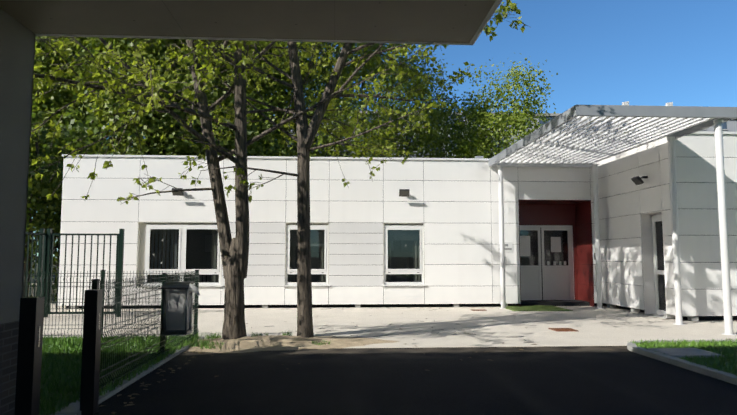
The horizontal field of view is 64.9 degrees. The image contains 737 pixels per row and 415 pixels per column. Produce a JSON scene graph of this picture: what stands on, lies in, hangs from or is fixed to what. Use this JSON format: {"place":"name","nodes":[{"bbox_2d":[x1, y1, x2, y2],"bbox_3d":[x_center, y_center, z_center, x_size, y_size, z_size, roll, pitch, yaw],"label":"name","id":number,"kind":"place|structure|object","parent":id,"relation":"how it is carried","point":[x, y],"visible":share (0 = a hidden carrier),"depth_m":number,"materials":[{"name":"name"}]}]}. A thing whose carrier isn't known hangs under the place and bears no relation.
{"place":"outdoors","nodes":[
{"label":"outdoors","id":0,"kind":"place"},
{"bbox_2d":[0,8,35,414],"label":"wall","id":1,"kind":"structure","parent":0,"point":[17,46],"depth_m":4.41,"materials":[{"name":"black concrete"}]},
{"bbox_2d":[32,257,57,276],"bbox_3d":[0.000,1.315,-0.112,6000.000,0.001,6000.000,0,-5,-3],"label":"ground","id":2,"kind":"structure","parent":0,"point":[37,269],"depth_m":61.39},
{"bbox_2d":[51,344,192,414],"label":"kerb","id":3,"kind":"structure","parent":2,"relation":"on","point":[72,408],"depth_m":5.70,"materials":[{"name":"concrete"}]},
{"bbox_2d":[14,297,44,414],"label":"post","id":4,"kind":"object","parent":3,"relation":"on","point":[29,362],"visible":1,"depth_m":3.96,"materials":[{"name":"black metal"}]},
{"bbox_2d":[28,0,516,338],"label":"street tree","id":5,"kind":"object","parent":2,"relation":"on","point":[234,254],"visible":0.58,"depth_m":8.90,"materials":[{"name":"green plant"}]},
{"bbox_2d":[39,334,187,414],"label":"lawn","id":6,"kind":"structure","parent":0,"point":[60,344],"depth_m":6.79,"materials":[{"name":"green plant"}]},
{"bbox_2d":[23,270,199,391],"bbox_3d":[-8.367,1.363,6.993,11.569,1.115,4.048,0,-5,-3],"label":"fence","id":7,"kind":"object","parent":6,"relation":"on","point":[163,278],"visible":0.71,"depth_m":6.96,"materials":[{"name":"black"}]},
{"bbox_2d":[161,281,199,334],"bbox_3d":[-2.393,1.286,7.437,0.489,0.665,0.310,0,-5,-3],"label":"litter bin","id":8,"kind":"object","parent":7,"relation":"attached to","point":[177,300],"visible":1,"depth_m":7.33,"materials":[{"name":"grey metal"}]},
{"bbox_2d":[25,0,736,256],"label":"sky","id":9,"kind":"structure","parent":0,"point":[601,52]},
{"bbox_2d":[28,277,736,347],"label":"pavement","id":10,"kind":"structure","parent":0,"point":[493,326],"depth_m":11.17,"materials":[{"name":"beige concrete"}]},
{"bbox_2d":[25,108,64,237],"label":"understorey tree","id":11,"kind":"object","parent":10,"relation":"on","point":[44,180],"visible":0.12,"depth_m":17.09,"materials":[{"name":"green plant"}]},
{"bbox_2d":[31,36,88,230],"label":"screen tree","id":12,"kind":"object","parent":10,"relation":"on","point":[55,98],"visible":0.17,"depth_m":22.94,"materials":[{"name":"green plant"}]},
{"bbox_2d":[35,36,86,109],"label":"forest tree","id":13,"kind":"object","parent":10,"relation":"on","point":[59,63],"depth_m":27.05,"materials":[{"name":"green plant"}]},
{"bbox_2d":[22,90,118,300],"bbox_3d":[-10.325,-0.534,18.358,6.899,6.970,6.614,0,-5,-3],"label":"understorey tree","id":14,"kind":"object","parent":10,"relation":"on","point":[81,126],"visible":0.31,"depth_m":17.68,"materials":[{"name":"green plant"}]},
{"bbox_2d":[25,228,123,316],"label":"bar gate","id":15,"kind":"structure","parent":10,"relation":"on","point":[45,253],"depth_m":12.79,"materials":[{"name":"green metal"}]},
{"bbox_2d":[25,54,175,292],"bbox_3d":[-10.016,-1.226,21.216,6.475,8.832,6.816,0,-5,-3],"label":"understorey tree","id":16,"kind":"object","parent":10,"relation":"on","point":[125,147],"visible":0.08,"depth_m":20.82,"materials":[{"name":"green plant"}]},
{"bbox_2d":[32,36,195,241],"bbox_3d":[-11.865,-2.794,26.123,9.174,12.676,8.416,0,-5,-3],"label":"screen tree","id":17,"kind":"object","parent":10,"relation":"on","point":[82,116],"visible":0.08,"depth_m":23.66,"materials":[{"name":"green plant"}]},
{"bbox_2d":[68,37,175,148],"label":"forest tree","id":18,"kind":"object","parent":10,"relation":"on","point":[118,140],"visible":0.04,"depth_m":26.67,"materials":[{"name":"green plant"}]},
{"bbox_2d":[42,38,230,145],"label":"forest tree","id":19,"kind":"object","parent":10,"relation":"on","point":[85,78],"visible":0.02,"depth_m":25.18,"materials":[{"name":"green plant"}]},
{"bbox_2d":[35,36,251,155],"bbox_3d":[-9.530,-3.829,24.716,9.076,14.533,8.549,0,-5,-3],"label":"screen tree","id":20,"kind":"object","parent":10,"relation":"on","point":[95,42],"visible":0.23,"depth_m":22.88,"materials":[{"name":"green plant"}]},
{"bbox_2d":[131,40,291,155],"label":"screen tree","id":21,"kind":"object","parent":10,"relation":"on","point":[257,145],"visible":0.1,"depth_m":24.04,"materials":[{"name":"green plant"}]},
{"bbox_2d":[126,39,313,149],"bbox_3d":[-7.708,-5.464,27.756,10.967,18.323,9.314,-2,-5,19],"label":"forest tree","id":22,"kind":"object","parent":10,"relation":"on","point":[264,85],"depth_m":26.72,"materials":[{"name":"green plant"}]},
{"bbox_2d":[185,335,398,352],"bbox_3d":[-1.367,2.026,8.906,3.716,0.112,1.765,1,-5,-16],"label":"dirt patch","id":23,"kind":"object","parent":10,"relation":"on","point":[245,344],"visible":0.77,"depth_m":8.54,"materials":[{"name":"beige soil"}]},
{"bbox_2d":[99,330,330,395],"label":"weeds","id":24,"kind":"object","parent":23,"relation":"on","point":[110,386],"visible":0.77,"depth_m":7.38,"materials":[{"name":"green plant"}]},
{"bbox_2d":[214,40,376,156],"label":"forest tree","id":25,"kind":"object","parent":10,"relation":"on","point":[305,93],"visible":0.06,"depth_m":29.74,"materials":[{"name":"green plant"}]},
{"bbox_2d":[251,42,352,156],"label":"forest tree","id":26,"kind":"object","parent":10,"relation":"on","point":[304,77],"visible":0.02,"depth_m":34.88,"materials":[{"name":"green plant"}]},
{"bbox_2d":[212,41,405,156],"bbox_3d":[-2.801,-5.046,27.305,9.513,17.351,10.825,0,-5,-3],"label":"birch tree","id":27,"kind":"object","parent":10,"relation":"on","point":[319,138],"visible":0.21,"depth_m":26.28,"materials":[{"name":"green plant"}]},
{"bbox_2d":[160,4,529,337],"bbox_3d":[-0.629,-4.403,9.888,6.082,13.202,4.182,0,-5,-3],"label":"street tree","id":28,"kind":"object","parent":10,"relation":"on","point":[306,134],"visible":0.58,"depth_m":9.22,"materials":[{"name":"green plant"}]},
{"bbox_2d":[275,42,458,161],"bbox_3d":[-0.238,-3.299,29.978,9.744,14.337,10.454,-5,-7,45],"label":"birch tree","id":29,"kind":"object","parent":10,"relation":"on","point":[391,76],"visible":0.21,"depth_m":28.09,"materials":[{"name":"green plant"}]},
{"bbox_2d":[58,131,736,320],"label":"school pavilion","id":30,"kind":"structure","parent":10,"relation":"on","point":[412,232],"depth_m":15.09,"materials":[{"name":"white"}]},
{"bbox_2d":[66,307,731,413],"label":"leaf litter","id":31,"kind":"object","parent":10,"relation":"on","point":[282,364],"visible":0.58,"depth_m":7.12,"materials":[{"name":"brown plant"}]},
{"bbox_2d":[359,51,465,157],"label":"birch tree","id":32,"kind":"object","parent":10,"relation":"on","point":[441,138],"visible":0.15,"depth_m":30.64,"materials":[{"name":"green plant"}]},
{"bbox_2d":[411,90,511,157],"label":"birch tree","id":33,"kind":"object","parent":10,"relation":"on","point":[461,129],"visible":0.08,"depth_m":33.13,"materials":[{"name":"green plant"}]},
{"bbox_2d":[445,58,557,158],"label":"birch tree","id":34,"kind":"object","parent":10,"relation":"on","point":[505,119],"visible":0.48,"depth_m":29.22,"materials":[{"name":"green plant"}]},
{"bbox_2d":[498,305,572,310],"bbox_3d":[4.215,2.606,15.112,1.460,0.022,1.980,0,-5,-3],"label":"door mat","id":35,"kind":"object","parent":10,"relation":"on","point":[536,308],"depth_m":14.65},
{"bbox_2d":[548,328,577,331],"bbox_3d":[3.523,2.210,10.471,0.400,0.020,0.400,0,-5,-3],"label":"manhole cover","id":36,"kind":"object","parent":10,"relation":"on","point":[562,329],"visible":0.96,"depth_m":10.45,"materials":[{"name":"metal"}]},
{"bbox_2d":[489,101,736,334],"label":"entrance pergola","id":37,"kind":"object","parent":10,"relation":"on","point":[582,136],"visible":0.92,"depth_m":11.50,"materials":[{"name":"grey metal"}]},
{"bbox_2d":[94,346,736,414],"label":"asphalt road","id":38,"kind":"structure","parent":0,"point":[586,380],"depth_m":5.98,"materials":[{"name":"black asphalt"}]},
{"bbox_2d":[80,289,102,414],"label":"post","id":39,"kind":"object","parent":38,"relation":"on","point":[90,365],"visible":0.94,"depth_m":4.87,"materials":[{"name":"black metal"}]},
{"bbox_2d":[0,0,501,44],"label":"ceiling","id":40,"kind":"structure","parent":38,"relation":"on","point":[450,22],"depth_m":4.43,"materials":[{"name":"concrete"}]},
{"bbox_2d":[627,340,736,384],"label":"kerb island","id":41,"kind":"structure","parent":38,"relation":"on","point":[703,370],"depth_m":6.98,"materials":[{"name":"concrete"}]},
{"bbox_2d":[286,111,736,157],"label":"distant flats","id":42,"kind":"structure","parent":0,"point":[730,126],"depth_m":64.10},
{"bbox_2d":[628,338,736,375],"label":"lawn island","id":43,"kind":"structure","parent":0,"point":[731,345],"depth_m":7.82,"materials":[{"name":"green plant"}]},
{"bbox_2d":[648,348,723,357],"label":"island slab","id":44,"kind":"structure","parent":43,"relation":"on","point":[682,352],"depth_m":7.52,"materials":[{"name":"concrete"}]}
]}

